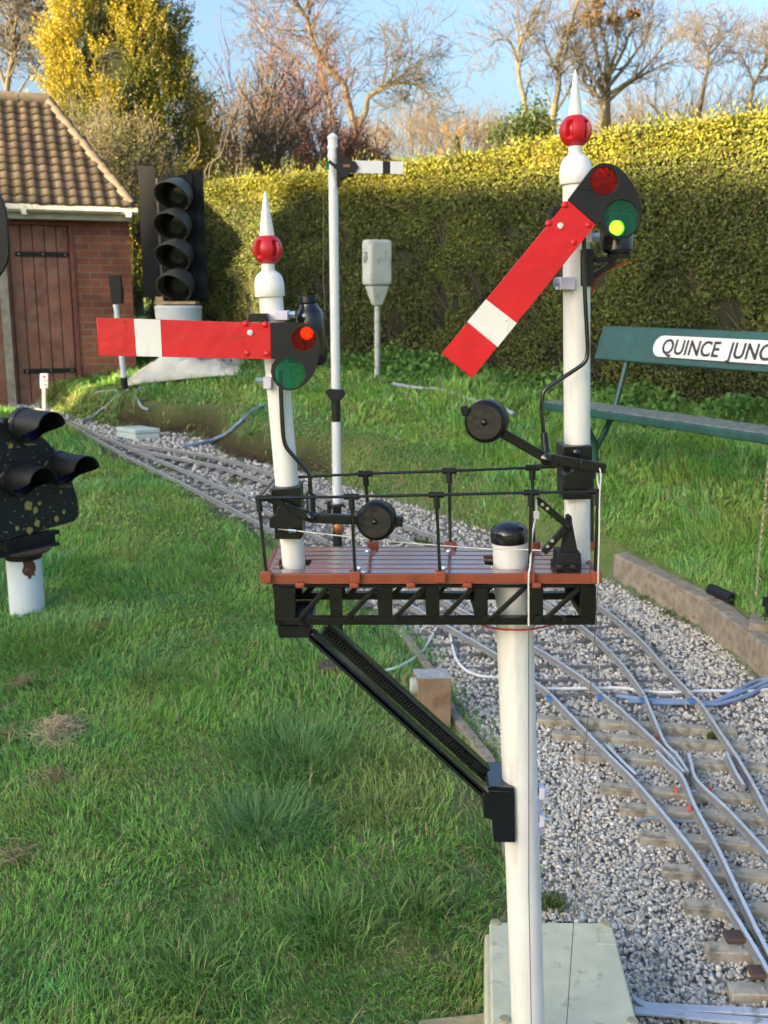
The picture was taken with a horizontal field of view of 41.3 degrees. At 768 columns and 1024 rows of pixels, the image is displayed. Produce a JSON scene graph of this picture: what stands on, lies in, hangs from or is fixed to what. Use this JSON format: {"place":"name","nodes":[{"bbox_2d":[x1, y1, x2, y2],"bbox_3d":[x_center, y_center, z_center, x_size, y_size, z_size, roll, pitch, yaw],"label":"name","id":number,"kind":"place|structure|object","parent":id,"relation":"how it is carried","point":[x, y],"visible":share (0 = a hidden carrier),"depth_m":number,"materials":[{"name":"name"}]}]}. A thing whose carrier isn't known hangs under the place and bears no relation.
{"place":"outdoors","nodes":[
{"label":"outdoors","id":0,"kind":"place"},
{"bbox_2d":[134,386,153,410],"bbox_3d":[-2.411,-1.148,10.201,0.206,0.196,0.703,-1,12,-5],"label":"cable","id":1,"kind":"object","parent":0,"point":[140,404],"visible":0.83,"depth_m":9.98,"materials":[{"name":"grey plastic"}]},
{"bbox_2d":[0,156,767,1023],"bbox_3d":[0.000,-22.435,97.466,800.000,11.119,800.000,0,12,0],"label":"ground","id":2,"kind":"structure","parent":0,"point":[208,418],"depth_m":3.42,"materials":[{"name":"green plant"}]},
{"bbox_2d":[0,195,9,275],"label":"signal board","id":3,"kind":"object","parent":2,"relation":"on","point":[4,244],"visible":1,"depth_m":4.45,"materials":[{"name":"metal"}]},
{"bbox_2d":[0,721,29,746],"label":"dry grass clump","id":4,"kind":"object","parent":2,"relation":"on","point":[6,730],"visible":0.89,"depth_m":3.56,"materials":[{"name":"beige plant"}]},
{"bbox_2d":[0,669,40,689],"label":"dry grass clump","id":5,"kind":"object","parent":2,"relation":"on","point":[17,681],"visible":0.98,"depth_m":3.98,"materials":[{"name":"beige plant"}]},
{"bbox_2d":[0,833,43,867],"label":"dry grass clump","id":6,"kind":"object","parent":2,"relation":"on","point":[19,849],"visible":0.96,"depth_m":2.83,"materials":[{"name":"beige plant"}]},
{"bbox_2d":[0,0,85,105],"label":"bare tree","id":7,"kind":"object","parent":2,"relation":"on","point":[12,8],"visible":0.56,"depth_m":18.47,"materials":[{"name":"brown plant"}]},
{"bbox_2d":[40,373,47,410],"bbox_3d":[-3.525,-1.201,10.600,0.092,0.479,0.024,0,12,0],"label":"sign","id":8,"kind":"object","parent":2,"relation":"on","point":[43,381],"visible":0.98,"depth_m":10.57,"materials":[{"name":"white plastic"}]},
{"bbox_2d":[19,760,78,791],"bbox_3d":[-1.073,0.852,3.289,0.191,0.080,0.210,0,12,0],"label":"dry grass clump","id":9,"kind":"object","parent":2,"relation":"on","point":[55,772],"visible":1,"depth_m":3.27,"materials":[{"name":"beige plant"}]},
{"bbox_2d":[0,407,99,616],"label":"position light signal","id":10,"kind":"object","parent":2,"relation":"on","point":[39,474],"visible":0.98,"depth_m":4.71,"materials":[{"name":"black metal"}]},
{"bbox_2d":[13,708,101,753],"bbox_3d":[-1.160,0.757,3.591,0.290,0.109,0.350,0,12,0],"label":"dry grass clump","id":11,"kind":"object","parent":2,"relation":"on","point":[55,724],"visible":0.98,"depth_m":3.56,"materials":[{"name":"beige plant"}]},
{"bbox_2d":[0,91,138,406],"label":"brick shed","id":12,"kind":"structure","parent":2,"relation":"on","point":[71,204],"depth_m":11.27,"materials":[{"name":"brown brick"}]},
{"bbox_2d":[0,225,76,406],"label":"door","id":13,"kind":"structure","parent":12,"relation":"in","point":[37,324],"depth_m":11.23,"materials":[{"name":"brown wood"}]},
{"bbox_2d":[77,614,127,631],"bbox_3d":[-1.279,0.508,4.567,0.190,0.088,0.197,5,13,24],"label":"dry grass clump","id":14,"kind":"object","parent":2,"relation":"on","point":[101,620],"visible":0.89,"depth_m":4.57,"materials":[{"name":"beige plant"}]},
{"bbox_2d":[80,389,129,422],"bbox_3d":[-2.828,-1.080,10.311,0.551,0.308,0.185,-7,14,-31],"label":"cable","id":15,"kind":"object","parent":2,"relation":"on","point":[96,413],"visible":0.82,"depth_m":10.31,"materials":[{"name":"grey plastic"}]},
{"bbox_2d":[94,389,118,393],"bbox_3d":[-2.874,-1.245,10.534,0.333,0.060,0.048,7,14,28],"label":"cable","id":16,"kind":"object","parent":2,"relation":"on","point":[102,391],"visible":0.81,"depth_m":10.53,"materials":[{"name":"grey plastic"}]},
{"bbox_2d":[109,275,127,391],"bbox_3d":[-2.710,-1.800,10.426,0.146,1.220,0.106,0,12,0],"label":"shunt signal","id":17,"kind":"object","parent":2,"relation":"on","point":[116,290],"visible":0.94,"depth_m":10.31,"materials":[{"name":"black plastic"}]},
{"bbox_2d":[50,60,192,197],"bbox_3d":[-3.626,-5.167,13.904,2.413,2.059,2.695,-6,14,-28],"label":"willow bush","id":18,"kind":"object","parent":2,"relation":"on","point":[106,154],"visible":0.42,"depth_m":13.71,"materials":[{"name":"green plant"}]},
{"bbox_2d":[24,0,235,315],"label":"conifer tree","id":19,"kind":"object","parent":2,"relation":"on","point":[117,33],"visible":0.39,"depth_m":15.34,"materials":[{"name":"green plant"}]},
{"bbox_2d":[131,157,138,318],"bbox_3d":[-3.158,-3.294,12.999,0.075,2.346,0.022,0,12,0],"label":"bare cane","id":20,"kind":"object","parent":2,"relation":"on","point":[134,244],"visible":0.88,"depth_m":12.98,"materials":[{"name":"brown plant"}]},
{"bbox_2d":[116,426,159,439],"bbox_3d":[-2.282,-0.697,9.406,0.400,0.165,0.234,11,16,41],"label":"junction box","id":21,"kind":"object","parent":2,"relation":"on","point":[137,432],"visible":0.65,"depth_m":9.33,"materials":[{"name":"grey concrete"}]},
{"bbox_2d":[138,166,207,380],"bbox_3d":[-2.162,-2.445,10.687,0.593,2.283,0.701,-7,14,-31],"label":"colour light signal","id":22,"kind":"object","parent":2,"relation":"on","point":[173,236],"visible":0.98,"depth_m":10.62,"materials":[{"name":"black metal"}]},
{"bbox_2d":[166,155,194,304],"bbox_3d":[-2.564,-3.326,12.992,0.388,2.342,0.022,0,12,0],"label":"bare cane","id":23,"kind":"object","parent":2,"relation":"on","point":[180,163],"visible":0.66,"depth_m":12.77,"materials":[{"name":"brown plant"}]},
{"bbox_2d":[128,357,245,385],"bbox_3d":[-2.140,-1.563,11.046,1.321,0.342,0.798,-1,12,-6],"label":"plastic sheet","id":24,"kind":"object","parent":2,"relation":"on","point":[158,369],"visible":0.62,"depth_m":10.73,"materials":[{"name":"white plastic"}]},
{"bbox_2d":[186,127,199,173],"bbox_3d":[-2.429,-3.497,12.956,0.266,2.645,0.022,0,12,0],"label":"bare cane","id":25,"kind":"object","parent":2,"relation":"on","point":[198,153],"visible":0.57,"depth_m":12.74,"materials":[{"name":"brown plant"}]},
{"bbox_2d":[203,132,222,182],"bbox_3d":[-2.146,-3.490,12.957,0.293,2.584,0.022,0,12,0],"label":"bare cane","id":26,"kind":"object","parent":2,"relation":"on","point":[213,161],"visible":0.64,"depth_m":12.76,"materials":[{"name":"brown plant"}]},
{"bbox_2d":[208,113,231,180],"bbox_3d":[-2.061,-3.591,12.936,0.344,2.780,0.022,0,12,0],"label":"bare cane","id":27,"kind":"object","parent":2,"relation":"on","point":[222,150],"visible":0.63,"depth_m":12.74,"materials":[{"name":"brown plant"}]},
{"bbox_2d":[183,403,266,446],"bbox_3d":[-1.328,-0.759,8.993,0.874,0.336,0.372,-8,14,-33],"label":"cable","id":28,"kind":"object","parent":2,"relation":"on","point":[237,424],"visible":0.94,"depth_m":8.96,"materials":[{"name":"plastic"}]},
{"bbox_2d":[236,144,241,180],"bbox_3d":[-1.824,-3.428,12.971,0.102,2.381,0.022,0,12,0],"label":"bare cane","id":29,"kind":"object","parent":2,"relation":"on","point":[239,163],"visible":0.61,"depth_m":12.76,"materials":[{"name":"brown plant"}]},
{"bbox_2d":[173,39,343,179],"bbox_3d":[-2.575,-7.363,18.962,3.740,2.981,4.294,0,12,0],"label":"thorn bush","id":30,"kind":"object","parent":2,"relation":"on","point":[262,147],"visible":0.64,"depth_m":18.45,"materials":[{"name":"brown plant"}]},
{"bbox_2d":[172,0,414,178],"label":"bare tree","id":31,"kind":"object","parent":2,"relation":"on","point":[314,99],"visible":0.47,"depth_m":20.39,"materials":[{"name":"brown plant"}]},
{"bbox_2d":[277,97,400,173],"bbox_3d":[-0.789,-7.282,20.038,2.575,1.749,3.202,0,12,0],"label":"blossom bush","id":32,"kind":"object","parent":2,"relation":"on","point":[350,145],"visible":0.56,"depth_m":19.70,"materials":[{"name":"brown plant"}]},
{"bbox_2d":[222,0,474,160],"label":"bare tree","id":33,"kind":"object","parent":2,"relation":"on","point":[383,86],"visible":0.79,"depth_m":24.99,"materials":[{"name":"brown plant"}]},
{"bbox_2d":[319,132,402,676],"bbox_3d":[-0.098,-0.344,3.914,0.329,2.111,0.111,-1,12,-5],"label":"semaphore signal","id":34,"kind":"object","parent":2,"relation":"on","point":[339,167],"visible":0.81,"depth_m":3.79,"materials":[{"name":"white metal"}]},
{"bbox_2d":[362,239,391,380],"bbox_3d":[-0.066,-1.906,9.822,0.267,1.394,0.105,-4,13,-18],"label":"relay cabinet","id":35,"kind":"object","parent":2,"relation":"on","point":[376,267],"visible":0.98,"depth_m":9.71,"materials":[{"name":"white metal"}]},
{"bbox_2d":[0,356,767,1023],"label":"grass","id":36,"kind":"structure","parent":2,"relation":"on","point":[258,824],"depth_m":3.69,"materials":[{"name":"green plant"}]},
{"bbox_2d":[0,403,767,1023],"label":"ballast","id":37,"kind":"structure","parent":2,"relation":"on","point":[652,933],"depth_m":3.36,"materials":[{"name":"gravel"}]},
{"bbox_2d":[34,407,631,698],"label":"railway track","id":38,"kind":"structure","parent":37,"relation":"on","point":[555,662],"depth_m":4.97,"materials":[{"name":"steel"},{"name":"weathered wood"}]},
{"bbox_2d":[96,69,641,1023],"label":"bracket signal","id":39,"kind":"object","parent":37,"relation":"on","point":[518,579],"visible":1,"depth_m":1.69,"materials":[{"name":"white paint"}]},
{"bbox_2d":[128,443,701,699],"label":"railway track","id":40,"kind":"structure","parent":37,"relation":"on","point":[653,656],"depth_m":4.71,"materials":[{"name":"steel"},{"name":"weathered wood"}]},
{"bbox_2d":[385,625,497,678],"bbox_3d":[0.134,0.586,4.388,0.700,0.057,0.663,0,12,0],"label":"cable","id":41,"kind":"object","parent":37,"relation":"on","point":[457,661],"visible":0.56,"depth_m":4.21,"materials":[{"name":"white plastic"}]},
{"bbox_2d":[537,693,767,1005],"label":"railway turnout","id":42,"kind":"object","parent":37,"relation":"on","point":[742,944],"visible":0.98,"depth_m":3.13,"materials":[{"name":"wood"}]},
{"bbox_2d":[545,686,767,693],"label":"cable","id":43,"kind":"object","parent":37,"relation":"on","point":[645,690],"visible":0.8,"depth_m":3.99,"materials":[{"name":"plastic"}]},
{"bbox_2d":[634,816,712,826],"bbox_3d":[0.876,0.939,3.092,0.240,0.016,0.046,0,12,0],"label":"cable","id":44,"kind":"object","parent":37,"relation":"on","point":[640,821],"visible":0.77,"depth_m":3.09,"materials":[{"name":"plastic"}]},
{"bbox_2d":[616,677,767,700],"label":"cable","id":45,"kind":"object","parent":37,"relation":"on","point":[746,685],"visible":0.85,"depth_m":3.92,"materials":[{"name":"plastic"}]},
{"bbox_2d":[628,678,767,703],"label":"cable","id":46,"kind":"object","parent":37,"relation":"on","point":[726,697],"visible":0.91,"depth_m":3.92,"materials":[{"name":"blue plastic"}]},
{"bbox_2d":[631,993,767,1016],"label":"metal bar","id":47,"kind":"object","parent":37,"relation":"on","point":[742,1011],"visible":1,"depth_m":2.31,"materials":[{"name":"grey metal"}]},
{"bbox_2d":[633,1006,767,1023],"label":"metal bar","id":48,"kind":"object","parent":37,"relation":"on","point":[698,1016],"visible":0.98,"depth_m":2.28,"materials":[{"name":"grey metal"}]},
{"bbox_2d":[650,683,767,706],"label":"cable","id":49,"kind":"object","parent":37,"relation":"on","point":[728,701],"visible":0.92,"depth_m":3.87,"materials":[{"name":"blue plastic"}]},
{"bbox_2d":[403,635,431,668],"bbox_3d":[0.141,0.634,4.355,0.036,0.109,0.344,-3,12,-13],"label":"edging","id":50,"kind":"object","parent":2,"relation":"on","point":[409,640],"visible":0.47,"depth_m":4.35,"materials":[{"name":"concrete"}]},
{"bbox_2d":[323,74,531,157],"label":"woodland","id":51,"kind":"object","parent":2,"relation":"on","point":[412,132],"visible":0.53,"depth_m":56.77,"materials":[{"name":"brown plant"}]},
{"bbox_2d":[410,669,451,728],"bbox_3d":[0.168,0.688,3.709,0.148,0.214,0.090,0,12,0],"label":"wooden stump","id":52,"kind":"object","parent":2,"relation":"on","point":[430,689],"visible":0.76,"depth_m":3.66,"materials":[{"name":"brown wood"}]},
{"bbox_2d":[424,666,455,710],"bbox_3d":[0.217,0.729,3.989,0.036,0.113,0.416,-2,12,-9],"label":"edging","id":53,"kind":"object","parent":2,"relation":"on","point":[431,667],"visible":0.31,"depth_m":4.00,"materials":[{"name":"concrete"}]},
{"bbox_2d":[419,1013,483,1023],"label":"edging plank","id":54,"kind":"object","parent":2,"relation":"on","point":[474,1019],"visible":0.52,"depth_m":2.24,"materials":[{"name":"brown wood"}]},
{"bbox_2d":[136,340,767,466],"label":"weeds","id":55,"kind":"object","parent":2,"relation":"on","point":[415,364],"visible":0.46,"depth_m":8.85,"materials":[{"name":"green plant"}]},
{"bbox_2d":[437,118,467,155],"bbox_3d":[2.614,-13.441,38.055,1.324,2.665,1.210,0,12,0],"label":"conifer tree","id":56,"kind":"object","parent":2,"relation":"on","point":[456,139],"visible":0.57,"depth_m":37.88,"materials":[{"name":"yellow plant"}]},
{"bbox_2d":[140,96,767,408],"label":"hedge","id":57,"kind":"object","parent":2,"relation":"on","point":[461,232],"visible":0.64,"depth_m":9.20,"materials":[{"name":"green plant"}]},
{"bbox_2d":[392,382,515,415],"bbox_3d":[0.597,-0.992,8.815,0.122,0.152,1.745,-8,14,-32],"label":"hose","id":58,"kind":"object","parent":2,"relation":"on","point":[421,387],"visible":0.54,"depth_m":9.09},
{"bbox_2d":[451,710,492,758],"bbox_3d":[0.303,0.826,3.615,0.036,0.110,0.364,-3,12,-16],"label":"edging","id":59,"kind":"object","parent":2,"relation":"on","point":[459,723],"visible":0.38,"depth_m":3.60,"materials":[{"name":"concrete"}]},
{"bbox_2d":[484,757,495,761],"bbox_3d":[0.365,0.897,3.341,0.036,0.104,0.204,-1,12,-6],"label":"edging","id":60,"kind":"object","parent":2,"relation":"on","point":[490,759],"visible":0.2,"depth_m":3.41,"materials":[{"name":"concrete"}]},
{"bbox_2d":[501,842,504,856],"bbox_3d":[0.367,0.963,3.086,0.036,0.108,0.312,1,12,3],"label":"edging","id":61,"kind":"object","parent":2,"relation":"on","point":[502,847],"visible":0.12,"depth_m":2.93,"materials":[{"name":"concrete"}]},
{"bbox_2d":[444,0,583,110],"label":"bare tree","id":62,"kind":"object","parent":2,"relation":"on","point":[518,59],"visible":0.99,"depth_m":44.64,"materials":[{"name":"brown plant"}]},
{"bbox_2d":[479,86,561,148],"bbox_3d":[5.380,-14.455,37.763,3.248,2.666,2.731,-9,15,-35],"label":"ivy bush","id":63,"kind":"object","parent":2,"relation":"on","point":[528,122],"visible":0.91,"depth_m":37.51,"materials":[{"name":"green plant"}]},
{"bbox_2d":[500,0,615,140],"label":"bare tree","id":64,"kind":"object","parent":2,"relation":"on","point":[559,74],"visible":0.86,"depth_m":46.52,"materials":[{"name":"brown plant"}]},
{"bbox_2d":[484,919,638,1023],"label":"equipment box","id":65,"kind":"object","parent":2,"relation":"on","point":[599,993],"visible":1,"depth_m":2.21,"materials":[{"name":"grey concrete"}]},
{"bbox_2d":[526,0,739,132],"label":"bare tree","id":66,"kind":"object","parent":2,"relation":"on","point":[606,97],"visible":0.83,"depth_m":48.43,"materials":[{"name":"brown plant"}]},
{"bbox_2d":[561,24,579,35],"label":"bird nest","id":67,"kind":"object","parent":66,"relation":"on","point":[575,28],"visible":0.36,"depth_m":48.12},
{"bbox_2d":[577,7,605,27],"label":"bird nest","id":68,"kind":"object","parent":66,"relation":"on","point":[596,12],"visible":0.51,"depth_m":47.92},
{"bbox_2d":[589,0,605,9],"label":"bird nest","id":69,"kind":"object","parent":66,"relation":"on","point":[598,4],"visible":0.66,"depth_m":47.90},
{"bbox_2d":[606,13,619,26],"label":"bird nest","id":70,"kind":"object","parent":66,"relation":"in","point":[609,19],"visible":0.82,"depth_m":48.06,"materials":[{"name":"brown plant"}]},
{"bbox_2d":[624,7,641,20],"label":"bird nest","id":71,"kind":"object","parent":66,"relation":"on","point":[636,13],"visible":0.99,"depth_m":47.94,"materials":[{"name":"brown plant"}]},
{"bbox_2d":[539,326,767,461],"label":"park bench","id":72,"kind":"object","parent":2,"relation":"on","point":[744,351],"visible":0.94,"depth_m":6.12,"materials":[{"name":"teal wood"}]},
{"bbox_2d":[613,552,717,627],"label":"kerb","id":73,"kind":"structure","parent":2,"relation":"on","point":[680,596],"depth_m":4.94,"materials":[{"name":"concrete"}]},
{"bbox_2d":[582,25,767,133],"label":"woodland","id":74,"kind":"object","parent":2,"relation":"on","point":[643,101],"visible":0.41,"depth_m":55.01,"materials":[{"name":"brown plant"}]},
{"bbox_2d":[656,0,755,121],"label":"bare tree","id":75,"kind":"object","parent":2,"relation":"on","point":[722,24],"visible":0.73,"depth_m":53.72,"materials":[{"name":"brown plant"}]},
{"bbox_2d":[690,2,767,113],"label":"bare tree","id":76,"kind":"object","parent":2,"relation":"on","point":[762,38],"visible":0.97,"depth_m":52.24,"materials":[{"name":"brown plant"}]},
{"bbox_2d":[703,599,767,676],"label":"kerb","id":77,"kind":"structure","parent":2,"relation":"on","point":[725,625],"depth_m":4.37,"materials":[{"name":"concrete"}]},
{"bbox_2d":[706,584,737,603],"bbox_3d":[1.534,0.372,4.630,0.052,0.056,0.178,-3,12,-14],"label":"black pipe","id":78,"kind":"object","parent":77,"relation":"on","point":[722,594],"visible":1,"depth_m":4.60,"materials":[{"name":"black plastic"}]},
{"bbox_2d":[749,456,767,632],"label":"chain post","id":79,"kind":"object","parent":2,"relation":"on","point":[756,623],"visible":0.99,"depth_m":4.25,"materials":[{"name":"grey metal"}]},
{"bbox_2d":[762,646,767,677],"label":"kerb","id":80,"kind":"structure","parent":2,"relation":"on","point":[765,666],"depth_m":4.08,"materials":[{"name":"concrete"}]},
{"bbox_2d":[0,0,767,157],"label":"sky","id":81,"kind":"structure","parent":0,"point":[206,36],"materials":[{"name":"blue"}]}
]}

